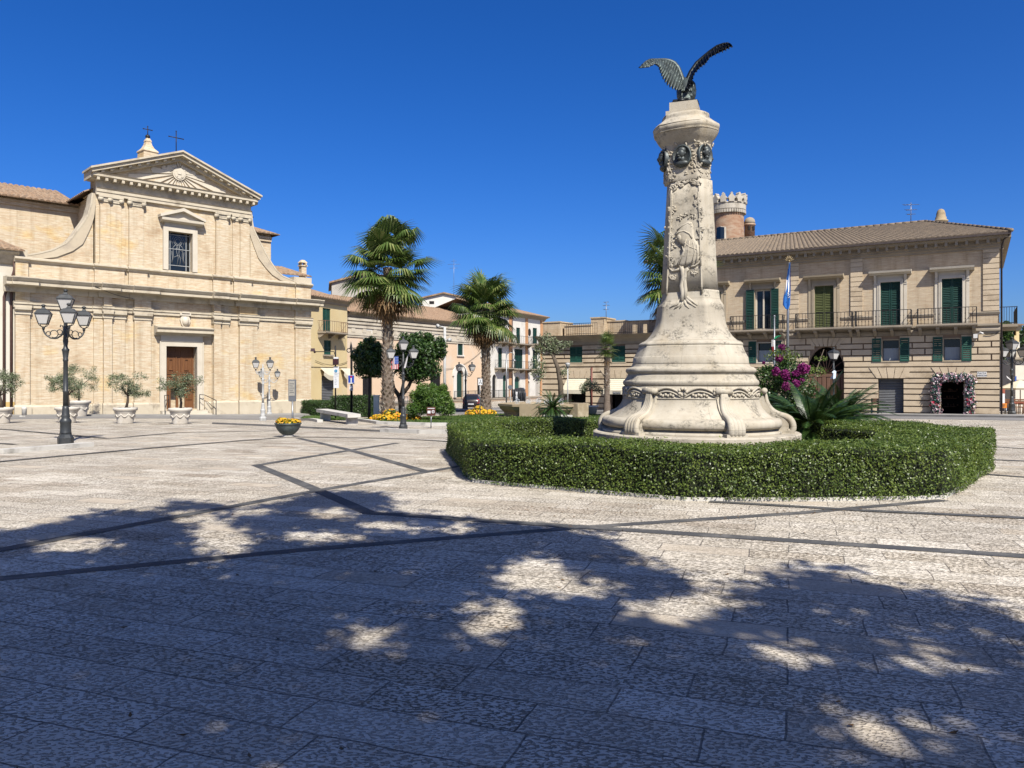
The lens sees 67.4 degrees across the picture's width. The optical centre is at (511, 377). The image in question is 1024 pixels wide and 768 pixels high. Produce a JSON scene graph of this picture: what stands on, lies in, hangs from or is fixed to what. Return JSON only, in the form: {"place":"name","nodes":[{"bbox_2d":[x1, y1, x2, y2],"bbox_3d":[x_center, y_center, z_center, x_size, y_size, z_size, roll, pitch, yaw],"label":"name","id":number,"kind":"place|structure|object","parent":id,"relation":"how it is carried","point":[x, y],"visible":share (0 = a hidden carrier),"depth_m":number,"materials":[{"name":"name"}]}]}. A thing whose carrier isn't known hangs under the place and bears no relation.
{"place":"outdoors","nodes":[
{"label":"outdoors","id":0,"kind":"place"},
{"bbox_2d":[12,410,406,416],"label":"pavement","id":1,"kind":"structure","parent":0,"point":[246,415],"depth_m":51.02,"materials":[{"name":"grey stone"}]},
{"bbox_2d":[11,407,499,419],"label":"road","id":2,"kind":"structure","parent":0,"point":[167,417],"depth_m":46.98,"materials":[{"name":"grey asphalt"}]},
{"bbox_2d":[19,407,28,416],"bbox_3d":[-27.441,1.929,43.210,0.330,0.582,0.330,0,0,0],"label":"bollard","id":3,"kind":"object","parent":2,"relation":"on","point":[24,411],"visible":0.99,"depth_m":43.11,"materials":[{"name":"stone"}]},
{"bbox_2d":[59,363,99,415],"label":"potted olive","id":4,"kind":"object","parent":2,"relation":"on","point":[83,405],"visible":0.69,"depth_m":45.15,"materials":[{"name":"green plant"}]},
{"bbox_2d":[455,362,475,408],"bbox_3d":[-3.746,0.696,61.909,1.680,3.921,0.646,0,0,0],"label":"street lamp","id":5,"kind":"object","parent":2,"relation":"on","point":[459,366],"visible":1,"depth_m":61.86,"materials":[{"name":"black metal"}]},
{"bbox_2d":[462,394,480,407],"bbox_3d":[-3.422,2.031,65.561,1.453,1.291,3.242,0,0,0],"label":"parked car","id":6,"kind":"object","parent":2,"relation":"on","point":[473,400],"visible":0.53,"depth_m":64.06,"materials":[{"name":"black paint"}]},
{"bbox_2d":[506,351,515,401],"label":"swan neck lamp","id":7,"kind":"object","parent":2,"relation":"on","point":[506,372],"visible":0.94,"depth_m":65.95,"materials":[{"name":"grey metal"}]},
{"bbox_2d":[303,416,345,418],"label":"lawn","id":8,"kind":"structure","parent":0,"point":[319,416],"depth_m":52.73,"materials":[{"name":"green plant"}]},
{"bbox_2d":[300,413,601,422],"bbox_3d":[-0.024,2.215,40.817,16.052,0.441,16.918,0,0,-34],"label":"lawn","id":9,"kind":"structure","parent":0,"point":[440,420],"depth_m":39.38,"materials":[{"name":"green plant"}]},
{"bbox_2d":[333,209,443,413],"bbox_3d":[-6.397,-3.192,39.796,5.894,11.259,5.573,0,0,0],"label":"fan palm","id":10,"kind":"object","parent":9,"relation":"on","point":[387,295],"visible":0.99,"depth_m":39.37,"materials":[{"name":"green plant"}]},
{"bbox_2d":[369,409,421,420],"bbox_3d":[-5.990,1.981,39.218,2.756,0.797,1.803,0,0,0],"label":"flower bed","id":11,"kind":"object","parent":9,"relation":"on","point":[395,415],"visible":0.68,"depth_m":38.93,"materials":[{"name":"yellow plant"}]},
{"bbox_2d":[393,330,447,412],"bbox_3d":[-5.752,-0.097,46.005,3.837,5.535,3.001,0,0,0],"label":"round tree","id":12,"kind":"object","parent":9,"relation":"on","point":[425,364],"visible":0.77,"depth_m":45.71,"materials":[{"name":"green plant"}]},
{"bbox_2d":[405,382,455,416],"bbox_3d":[-4.185,1.113,39.061,2.661,1.885,1.773,0,0,-20],"label":"green bush","id":13,"kind":"object","parent":9,"relation":"on","point":[432,394],"visible":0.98,"depth_m":38.71,"materials":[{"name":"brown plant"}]},
{"bbox_2d":[497,397,588,416],"bbox_3d":[1.787,1.756,43.100,5.488,1.332,5.564,0,0,0],"label":"planter","id":14,"kind":"object","parent":9,"relation":"on","point":[518,408],"visible":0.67,"depth_m":41.11,"materials":[{"name":"stone"}]},
{"bbox_2d":[579,378,603,413],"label":"potted olive","id":15,"kind":"object","parent":9,"relation":"on","point":[592,408],"visible":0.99,"depth_m":46.89,"materials":[{"name":"green plant"}]},
{"bbox_2d":[0,399,1023,767],"bbox_3d":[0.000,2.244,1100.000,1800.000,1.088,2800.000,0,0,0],"label":"ground","id":16,"kind":"structure","parent":0,"point":[764,653],"depth_m":5.42,"materials":[{"name":"stone"}]},
{"bbox_2d":[0,369,24,423],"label":"potted olive","id":17,"kind":"object","parent":16,"relation":"on","point":[5,415],"visible":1,"depth_m":33.65,"materials":[{"name":"green plant"}]},
{"bbox_2d":[0,240,24,413],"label":"plastered house","id":18,"kind":"structure","parent":16,"relation":"on","point":[8,252],"depth_m":44.93,"materials":[{"name":"beige paint"}]},
{"bbox_2d":[0,442,93,453],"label":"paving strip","id":19,"kind":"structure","parent":16,"relation":"on","point":[43,448],"depth_m":18.92,"materials":[{"name":"stone"}]},
{"bbox_2d":[34,289,92,443],"bbox_3d":[-12.403,-0.309,21.146,1.323,4.275,1.349,0,0,-20],"label":"street lamp","id":20,"kind":"object","parent":16,"relation":"on","point":[69,314],"visible":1,"depth_m":21.15,"materials":[{"name":"grey metal"}]},
{"bbox_2d":[44,372,85,422],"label":"potted olive","id":21,"kind":"object","parent":16,"relation":"on","point":[57,380],"visible":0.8,"depth_m":34.31,"materials":[{"name":"green plant"}]},
{"bbox_2d":[106,371,150,423],"bbox_3d":[-17.019,0.867,34.091,1.727,2.334,1.950,0,0,-38],"label":"potted olive","id":22,"kind":"object","parent":16,"relation":"on","point":[125,414],"visible":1,"depth_m":33.85,"materials":[{"name":"green plant"}]},
{"bbox_2d":[0,126,324,414],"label":"church","id":23,"kind":"structure","parent":16,"relation":"on","point":[176,245],"depth_m":50.70,"materials":[{"name":"brick"}]},
{"bbox_2d":[158,208,205,272],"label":"window","id":24,"kind":"structure","parent":23,"relation":"in","point":[176,246],"depth_m":51.73,"materials":[{"name":"white stone"}]},
{"bbox_2d":[154,325,213,410],"bbox_3d":[-22.686,-0.630,52.174,4.792,5.660,4.706,0,0,0],"label":"doorway","id":25,"kind":"structure","parent":23,"relation":"in","point":[179,359],"depth_m":51.80,"materials":[{"name":"white stone"}]},
{"bbox_2d":[156,372,205,423],"bbox_3d":[-14.626,0.886,33.823,2.002,2.313,1.471,0,0,0],"label":"potted olive","id":26,"kind":"object","parent":16,"relation":"on","point":[180,415],"visible":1,"depth_m":33.63,"materials":[{"name":"green plant"}]},
{"bbox_2d":[252,357,273,420],"bbox_3d":[-13.133,0.597,40.495,1.254,3.361,0.498,0,0,0],"label":"street lamp","id":27,"kind":"object","parent":16,"relation":"on","point":[256,362],"visible":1,"depth_m":40.42,"materials":[{"name":"metal"}]},
{"bbox_2d":[258,369,279,413],"bbox_3d":[-17.318,1.045,54.807,1.508,3.352,0.410,0,0,-20],"label":"street lamp","id":28,"kind":"object","parent":16,"relation":"on","point":[277,373],"visible":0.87,"depth_m":54.75,"materials":[{"name":"metal"}]},
{"bbox_2d":[274,417,301,436],"bbox_3d":[-7.232,1.587,24.797,0.847,0.649,0.847,0,0,0],"label":"flower bowl","id":29,"kind":"object","parent":16,"relation":"on","point":[286,427],"visible":1,"depth_m":24.55,"materials":[{"name":"stone"}]},
{"bbox_2d":[288,379,295,418],"bbox_3d":[-13.447,1.754,46.992,0.457,3.280,0.135,0,0,0],"label":"information board","id":30,"kind":"object","parent":16,"relation":"on","point":[292,390],"visible":0.93,"depth_m":46.95,"materials":[{"name":"grey metal"}]},
{"bbox_2d":[212,422,379,431],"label":"kerb","id":31,"kind":"structure","parent":16,"relation":"on","point":[370,430],"depth_m":30.90,"materials":[{"name":"stone"}]},
{"bbox_2d":[300,398,330,415],"bbox_3d":[-13.966,2.187,56.224,1.906,1.280,3.387,0,0,-42],"label":"clipped hedge","id":32,"kind":"object","parent":16,"relation":"on","point":[310,406],"visible":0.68,"depth_m":55.62,"materials":[{"name":"green plant"}]},
{"bbox_2d":[311,289,353,399],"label":"yellow house","id":33,"kind":"structure","parent":16,"relation":"on","point":[329,330],"depth_m":68.43,"materials":[{"name":"paint"}]},
{"bbox_2d":[323,308,329,331],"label":"window","id":34,"kind":"structure","parent":33,"relation":"in","point":[326,312],"depth_m":68.28,"materials":[{"name":"wood"}]},
{"bbox_2d":[323,340,333,355],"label":"window","id":35,"kind":"structure","parent":33,"relation":"in","point":[327,343],"depth_m":68.43,"materials":[{"name":"wood"}]},
{"bbox_2d":[333,346,338,417],"bbox_3d":[-11.432,0.331,49.900,0.365,4.828,0.300,0,0,0],"label":"road sign","id":36,"kind":"object","parent":16,"relation":"on","point":[336,371],"visible":0.97,"depth_m":49.90,"materials":[{"name":"metal"}]},
{"bbox_2d":[316,409,360,423],"bbox_3d":[-8.608,2.013,37.734,0.600,0.717,6.497,0,0,-27],"label":"stone bench","id":37,"kind":"object","parent":16,"relation":"on","point":[326,414],"visible":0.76,"depth_m":36.41,"materials":[{"name":"white stone"}]},
{"bbox_2d":[346,343,353,412],"bbox_3d":[-10.111,0.188,48.972,0.896,5.005,0.225,0,0,0],"label":"dead end sign","id":38,"kind":"object","parent":16,"relation":"on","point":[351,379],"visible":0.9,"depth_m":48.93,"materials":[{"name":"metal"}]},
{"bbox_2d":[328,394,372,416],"bbox_3d":[-11.235,1.990,54.723,3.116,1.673,2.309,0,0,15],"label":"clipped hedge","id":39,"kind":"object","parent":16,"relation":"on","point":[360,404],"visible":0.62,"depth_m":53.84,"materials":[{"name":"green plant"}]},
{"bbox_2d":[328,273,380,296],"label":"grey house","id":40,"kind":"structure","parent":16,"relation":"on","point":[332,284],"depth_m":88.26,"materials":[{"name":"paint"}]},
{"bbox_2d":[350,336,382,416],"bbox_3d":[-8.296,0.094,46.310,2.892,5.256,2.482,0,0,-32],"label":"round tree","id":41,"kind":"object","parent":16,"relation":"on","point":[366,356],"visible":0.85,"depth_m":45.61,"materials":[{"name":"green plant"}]},
{"bbox_2d":[294,418,446,425],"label":"kerb","id":42,"kind":"structure","parent":16,"relation":"on","point":[381,422],"depth_m":35.25,"materials":[{"name":"stone"}]},
{"bbox_2d":[373,395,407,415],"bbox_3d":[-7.849,1.736,51.162,0.380,1.449,13.704,0,0,0],"label":"railing","id":43,"kind":"object","parent":16,"relation":"on","point":[376,403],"visible":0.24,"depth_m":44.35,"materials":[{"name":"grey metal"}]},
{"bbox_2d":[385,336,418,428],"bbox_3d":[-4.317,0.220,30.127,1.178,3.690,0.746,0,0,-20],"label":"street lamp","id":44,"kind":"object","parent":16,"relation":"on","point":[403,345],"visible":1,"depth_m":30.22,"materials":[{"name":"grey metal"}]},
{"bbox_2d":[391,355,401,368],"bbox_3d":[-4.546,-0.604,30.168,0.458,0.539,0.099,0,0,-7],"label":"striped flag","id":45,"kind":"object","parent":44,"relation":"attached to","point":[394,362],"visible":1,"depth_m":30.14,"materials":[{"name":"multicoloured fabric"}]},
{"bbox_2d":[330,294,481,398],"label":"peach house","id":46,"kind":"structure","parent":16,"relation":"on","point":[360,328],"depth_m":85.03,"materials":[{"name":"white paint"}]},
{"bbox_2d":[363,377,371,394],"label":"ground window","id":47,"kind":"structure","parent":46,"relation":"in","point":[365,381],"depth_m":76.36,"materials":[{"name":"metal"}]},
{"bbox_2d":[430,373,439,386],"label":"ground window","id":48,"kind":"structure","parent":46,"relation":"in","point":[437,381],"depth_m":85.95,"materials":[{"name":"metal"}]},
{"bbox_2d":[452,364,467,397],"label":"doorway","id":49,"kind":"structure","parent":46,"relation":"in","point":[457,379],"depth_m":89.44,"materials":[{"name":"white paint"}]},
{"bbox_2d":[457,336,464,356],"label":"window","id":50,"kind":"structure","parent":46,"relation":"in","point":[459,346],"depth_m":89.60,"materials":[{"name":"white paint"}]},
{"bbox_2d":[380,428,447,433],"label":"kerb","id":51,"kind":"structure","parent":16,"relation":"on","point":[413,431],"depth_m":27.32,"materials":[{"name":"stone"}]},
{"bbox_2d":[427,407,434,427],"bbox_3d":[-3.337,1.652,31.697,0.352,0.882,0.091,0,0,0],"label":"garden sign","id":52,"kind":"object","parent":16,"relation":"on","point":[431,411],"visible":1,"depth_m":31.67,"materials":[{"name":"grey metal"}]},
{"bbox_2d":[420,292,462,306],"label":"white gabled house","id":53,"kind":"structure","parent":16,"relation":"on","point":[437,299],"depth_m":112.18,"materials":[{"name":"paint"}]},
{"bbox_2d":[435,324,451,384],"bbox_3d":[-4.553,-0.473,49.881,1.277,6.002,0.438,0,0,0],"label":"floodlight mast","id":54,"kind":"object","parent":16,"relation":"on","point":[444,360],"visible":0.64,"depth_m":49.93,"materials":[{"name":"silver metal"}]},
{"bbox_2d":[407,396,541,403],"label":"retaining wall","id":55,"kind":"structure","parent":16,"relation":"on","point":[501,399],"depth_m":91.35,"materials":[{"name":"stone"}]},
{"bbox_2d":[491,390,508,397],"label":"railing","id":56,"kind":"object","parent":55,"relation":"on","point":[499,394],"visible":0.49,"depth_m":90.97,"materials":[{"name":"metal"}]},
{"bbox_2d":[464,405,496,414],"bbox_3d":[-2.103,2.270,52.014,2.270,0.798,1.814,0,0,0],"label":"flower bed","id":57,"kind":"object","parent":16,"relation":"on","point":[477,410],"visible":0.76,"depth_m":51.69,"materials":[{"name":"yellow plant"}]},
{"bbox_2d":[446,266,523,409],"bbox_3d":[-1.969,-2.675,54.954,5.922,10.869,5.633,0,0,-18],"label":"fan palm","id":58,"kind":"object","parent":16,"relation":"on","point":[480,292],"visible":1,"depth_m":54.33,"materials":[{"name":"green plant"}]},
{"bbox_2d":[436,297,549,396],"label":"white balcony house","id":59,"kind":"structure","parent":16,"relation":"on","point":[527,326],"depth_m":99.20,"materials":[{"name":"paint"}]},
{"bbox_2d":[498,348,501,367],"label":"window","id":60,"kind":"structure","parent":59,"relation":"in","point":[499,349],"depth_m":94.98,"materials":[{"name":"wood"}]},
{"bbox_2d":[515,349,521,367],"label":"window","id":61,"kind":"structure","parent":59,"relation":"in","point":[518,352],"depth_m":99.30,"materials":[{"name":"wood"}]},
{"bbox_2d":[533,328,536,343],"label":"window","id":62,"kind":"structure","parent":59,"relation":"in","point":[534,329],"depth_m":103.13,"materials":[{"name":"wood"}]},
{"bbox_2d":[535,378,538,395],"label":"door","id":63,"kind":"structure","parent":59,"relation":"in","point":[536,385],"depth_m":103.91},
{"bbox_2d":[0,429,1023,579],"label":"paving band","id":64,"kind":"object","parent":16,"relation":"on","point":[344,501],"visible":0.94,"depth_m":8.97,"materials":[{"name":"grey stone"}]},
{"bbox_2d":[8,504,1023,767],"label":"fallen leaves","id":65,"kind":"object","parent":16,"relation":"on","point":[506,626],"visible":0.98,"depth_m":6.28,"materials":[{"name":"brown plant"}]},
{"bbox_2d":[512,388,525,401],"bbox_3d":[0.589,1.703,60.640,1.106,1.822,1.520,0,0,0],"label":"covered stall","id":66,"kind":"object","parent":16,"relation":"on","point":[519,393],"visible":0.88,"depth_m":59.93,"materials":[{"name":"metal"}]},
{"bbox_2d":[530,331,573,401],"bbox_3d":[2.664,-0.247,52.019,3.050,5.788,1.485,0,0,0],"label":"sparse tree","id":67,"kind":"object","parent":16,"relation":"on","point":[544,344],"visible":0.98,"depth_m":51.88,"materials":[{"name":"green plant"}]},
{"bbox_2d":[532,389,572,416],"bbox_3d":[1.748,1.338,32.950,1.838,1.754,1.780,0,0,0],"label":"cycad","id":68,"kind":"object","parent":16,"relation":"on","point":[552,409],"visible":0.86,"depth_m":32.84,"materials":[{"name":"green plant"}]},
{"bbox_2d":[534,317,655,409],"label":"rusticated shop building","id":69,"kind":"structure","parent":16,"relation":"on","point":[581,354],"depth_m":57.70,"materials":[{"name":"stone"}]},
{"bbox_2d":[563,379,585,393],"bbox_3d":[4.649,0.640,57.468,1.608,1.120,0.874,0,0,31],"label":"awning","id":70,"kind":"object","parent":69,"relation":"attached to","point":[574,385],"visible":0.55,"depth_m":57.35,"materials":[{"name":"beige fabric"}]},
{"bbox_2d":[570,347,583,363],"bbox_3d":[4.908,-1.670,57.998,1.170,1.260,0.390,0,0,31],"label":"window","id":71,"kind":"structure","parent":69,"relation":"in","point":[576,354],"depth_m":57.88,"materials":[{"name":"green wood"}]},
{"bbox_2d":[603,379,624,393],"bbox_3d":[7.511,0.640,55.734,1.576,1.120,0.888,0,0,31],"label":"awning","id":72,"kind":"object","parent":69,"relation":"attached to","point":[616,385],"visible":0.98,"depth_m":55.57,"materials":[{"name":"beige fabric"}]},
{"bbox_2d":[611,346,625,362],"bbox_3d":[7.857,-1.670,56.221,1.191,1.260,0.390,0,0,31],"label":"window","id":73,"kind":"structure","parent":69,"relation":"in","point":[620,352],"depth_m":56.07,"materials":[{"name":"green wood"}]},
{"bbox_2d":[595,327,618,412],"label":"fan palm","id":74,"kind":"object","parent":16,"relation":"on","point":[605,353],"visible":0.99,"depth_m":50.84,"materials":[{"name":"green plant"}]},
{"bbox_2d":[634,223,721,327],"bbox_3d":[8.682,-2.803,40.023,5.004,10.279,5.047,0,0,0],"label":"fan palm","id":75,"kind":"object","parent":16,"relation":"on","point":[654,295],"visible":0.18,"depth_m":39.59,"materials":[{"name":"green plant"}]},
{"bbox_2d":[415,410,1023,417],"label":"kerb","id":76,"kind":"structure","parent":16,"relation":"on","point":[1001,416],"depth_m":42.55,"materials":[{"name":"stone"}]},
{"bbox_2d":[459,462,990,500],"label":"kerb","id":77,"kind":"structure","parent":16,"relation":"on","point":[474,480],"depth_m":10.89,"materials":[{"name":"stone"}]},
{"bbox_2d":[713,191,746,238],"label":"crenellated tower","id":78,"kind":"structure","parent":16,"relation":"on","point":[729,214],"depth_m":62.75,"materials":[{"name":"brick"}]},
{"bbox_2d":[716,227,723,238],"bbox_3d":[17.020,-11.733,62.733,0.400,1.067,0.500,0,0,-26],"label":"window","id":79,"kind":"structure","parent":78,"relation":"in","point":[719,230],"depth_m":62.53,"materials":[{"name":"blue glass"}]},
{"bbox_2d":[744,217,755,236],"bbox_3d":[19.800,-11.967,64.000,0.978,2.778,0.978,0,0,0],"label":"domed turret","id":80,"kind":"object","parent":78,"relation":"attached to","point":[749,226],"visible":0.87,"depth_m":63.64,"materials":[{"name":"brick"}]},
{"bbox_2d":[772,315,780,364],"bbox_3d":[9.281,-0.147,26.980,0.338,4.098,0.119,0,0,0],"label":"flagpole","id":81,"kind":"object","parent":16,"relation":"on","point":[773,342],"visible":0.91,"depth_m":26.97,"materials":[{"name":"grey metal"}]},
{"bbox_2d":[783,256,793,381],"bbox_3d":[9.707,-1.193,26.935,0.402,6.189,0.230,0,0,0],"label":"flagpole","id":82,"kind":"object","parent":16,"relation":"on","point":[786,299],"visible":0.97,"depth_m":26.96,"materials":[{"name":"grey metal"}]},
{"bbox_2d":[754,344,827,410],"bbox_3d":[9.163,0.432,25.443,2.822,3.153,1.802,0,0,0],"label":"bougainvillea","id":83,"kind":"object","parent":16,"relation":"on","point":[775,377],"visible":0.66,"depth_m":25.24,"materials":[{"name":"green plant"}]},
{"bbox_2d":[644,209,1017,413],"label":"palazzo","id":84,"kind":"structure","parent":16,"relation":"on","point":[899,313],"depth_m":47.28,"materials":[{"name":"beige stone"}]},
{"bbox_2d":[718,281,729,324],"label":"window","id":85,"kind":"structure","parent":84,"relation":"in","point":[721,284],"depth_m":52.07,"materials":[{"name":"beige stone"}]},
{"bbox_2d":[744,277,780,329],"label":"window","id":86,"kind":"structure","parent":84,"relation":"in","point":[767,301],"depth_m":50.93,"materials":[{"name":"green wood"}]},
{"bbox_2d":[748,341,780,362],"bbox_3d":[16.776,-1.670,50.845,2.104,1.460,0.450,0,0,31],"label":"window","id":87,"kind":"structure","parent":84,"relation":"in","point":[763,348],"depth_m":51.03,"materials":[{"name":"green wood"}]},
{"bbox_2d":[803,273,843,327],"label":"window","id":88,"kind":"structure","parent":84,"relation":"in","point":[824,294],"depth_m":48.87,"materials":[{"name":"green wood"}]},
{"bbox_2d":[868,269,911,325],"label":"window","id":89,"kind":"structure","parent":84,"relation":"in","point":[882,279],"depth_m":46.89,"materials":[{"name":"green wood"}]},
{"bbox_2d":[872,338,908,361],"bbox_3d":[23.174,-1.670,46.987,2.037,1.460,0.450,0,0,31],"label":"window","id":90,"kind":"structure","parent":84,"relation":"in","point":[893,350],"depth_m":47.09,"materials":[{"name":"green wood"}]},
{"bbox_2d":[930,265,973,323],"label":"window","id":91,"kind":"structure","parent":84,"relation":"in","point":[954,292],"depth_m":45.21,"materials":[{"name":"green wood"}]},
{"bbox_2d":[933,336,971,361],"bbox_3d":[25.964,-1.670,45.306,1.980,1.460,0.450,0,0,31],"label":"window","id":92,"kind":"structure","parent":84,"relation":"in","point":[950,348],"depth_m":45.39,"materials":[{"name":"green wood"}]},
{"bbox_2d":[929,372,977,413],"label":"flower arch","id":93,"kind":"structure","parent":84,"relation":"attached to","point":[968,391],"depth_m":44.85,"materials":[{"name":"plant"}]},
{"bbox_2d":[827,347,839,402],"bbox_3d":[15.061,0.308,35.974,0.444,3.484,0.438,0,0,-20],"label":"street lamp","id":94,"kind":"object","parent":16,"relation":"on","point":[833,353],"visible":0.51,"depth_m":35.91,"materials":[{"name":"grey metal"}]},
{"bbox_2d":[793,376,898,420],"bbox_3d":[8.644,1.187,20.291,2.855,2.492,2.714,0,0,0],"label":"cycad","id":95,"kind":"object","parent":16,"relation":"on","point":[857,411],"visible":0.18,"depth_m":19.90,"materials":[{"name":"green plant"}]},
{"bbox_2d":[999,348,1023,411],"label":"cream house","id":96,"kind":"structure","parent":16,"relation":"on","point":[1018,371],"depth_m":58.13,"materials":[{"name":"beige paint"}]},
{"bbox_2d":[1000,320,1014,359],"bbox_3d":[38.703,-2.382,60.077,1.070,4.189,1.218,0,0,40],"label":"climbing vine","id":97,"kind":"object","parent":96,"relation":"attached to","point":[1007,335],"visible":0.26,"depth_m":59.79,"materials":[{"name":"green plant"}]},
{"bbox_2d":[999,337,1023,413],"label":"street lamp","id":98,"kind":"object","parent":16,"relation":"on","point":[1011,345],"visible":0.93,"depth_m":45.90,"materials":[{"name":"black metal"}]},
{"bbox_2d":[999,322,1023,359],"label":"corner house","id":99,"kind":"structure","parent":16,"relation":"on","point":[1016,333],"depth_m":67.89,"materials":[{"name":"beige paint"}]},
{"bbox_2d":[999,380,1023,400],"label":"cafe parasol","id":100,"kind":"object","parent":16,"relation":"on","point":[1018,385],"visible":0.83,"depth_m":53.57,"materials":[{"name":"beige fabric"}]},
{"bbox_2d":[1019,326,1023,347],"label":"round tree","id":101,"kind":"object","parent":16,"relation":"on","point":[1021,336],"visible":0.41,"depth_m":89.58,"materials":[{"name":"green plant"}]},
{"bbox_2d":[0,0,1023,329],"label":"sky","id":102,"kind":"structure","parent":0,"point":[517,136],"materials":[{"name":"blue"}]},
{"bbox_2d":[418,411,1023,420],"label":"road","id":103,"kind":"structure","parent":0,"point":[921,417],"depth_m":39.46,"materials":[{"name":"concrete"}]},
{"bbox_2d":[456,408,1023,415],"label":"pavement","id":104,"kind":"structure","parent":0,"point":[865,413],"depth_m":43.55,"materials":[{"name":"grey stone"}]},
{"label":"soil","id":105,"kind":"structure","parent":0,"visible":0},
{"bbox_2d":[593,99,801,448],"bbox_3d":[3.677,-1.762,15.500,4.060,7.455,4.060,0,0,0],"label":"monument","id":106,"kind":"object","parent":105,"relation":"on","point":[690,377],"visible":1,"depth_m":14.86,"materials":[{"name":"stone"}]},
{"bbox_2d":[639,42,732,103],"bbox_3d":[3.437,-6.090,15.527,1.841,1.284,0.859,0,0,0],"label":"eagle statue","id":107,"kind":"object","parent":106,"relation":"on","point":[671,72],"visible":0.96,"depth_m":15.38,"materials":[{"name":"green metal"}]},
{"bbox_2d":[445,414,996,500],"bbox_3d":[3.922,1.341,16.299,11.098,1.080,11.355,0,0,0],"label":"clipped hedge","id":108,"kind":"object","parent":105,"relation":"on","point":[848,458],"visible":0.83,"depth_m":11.29,"materials":[{"name":"green plant"}]},
{"bbox_2d":[767,369,873,445],"bbox_3d":[7.534,1.291,19.179,3.252,3.003,3.209,0,0,0],"label":"cycad","id":109,"kind":"object","parent":105,"relation":"on","point":[809,411],"visible":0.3,"depth_m":18.75,"materials":[{"name":"green plant"}]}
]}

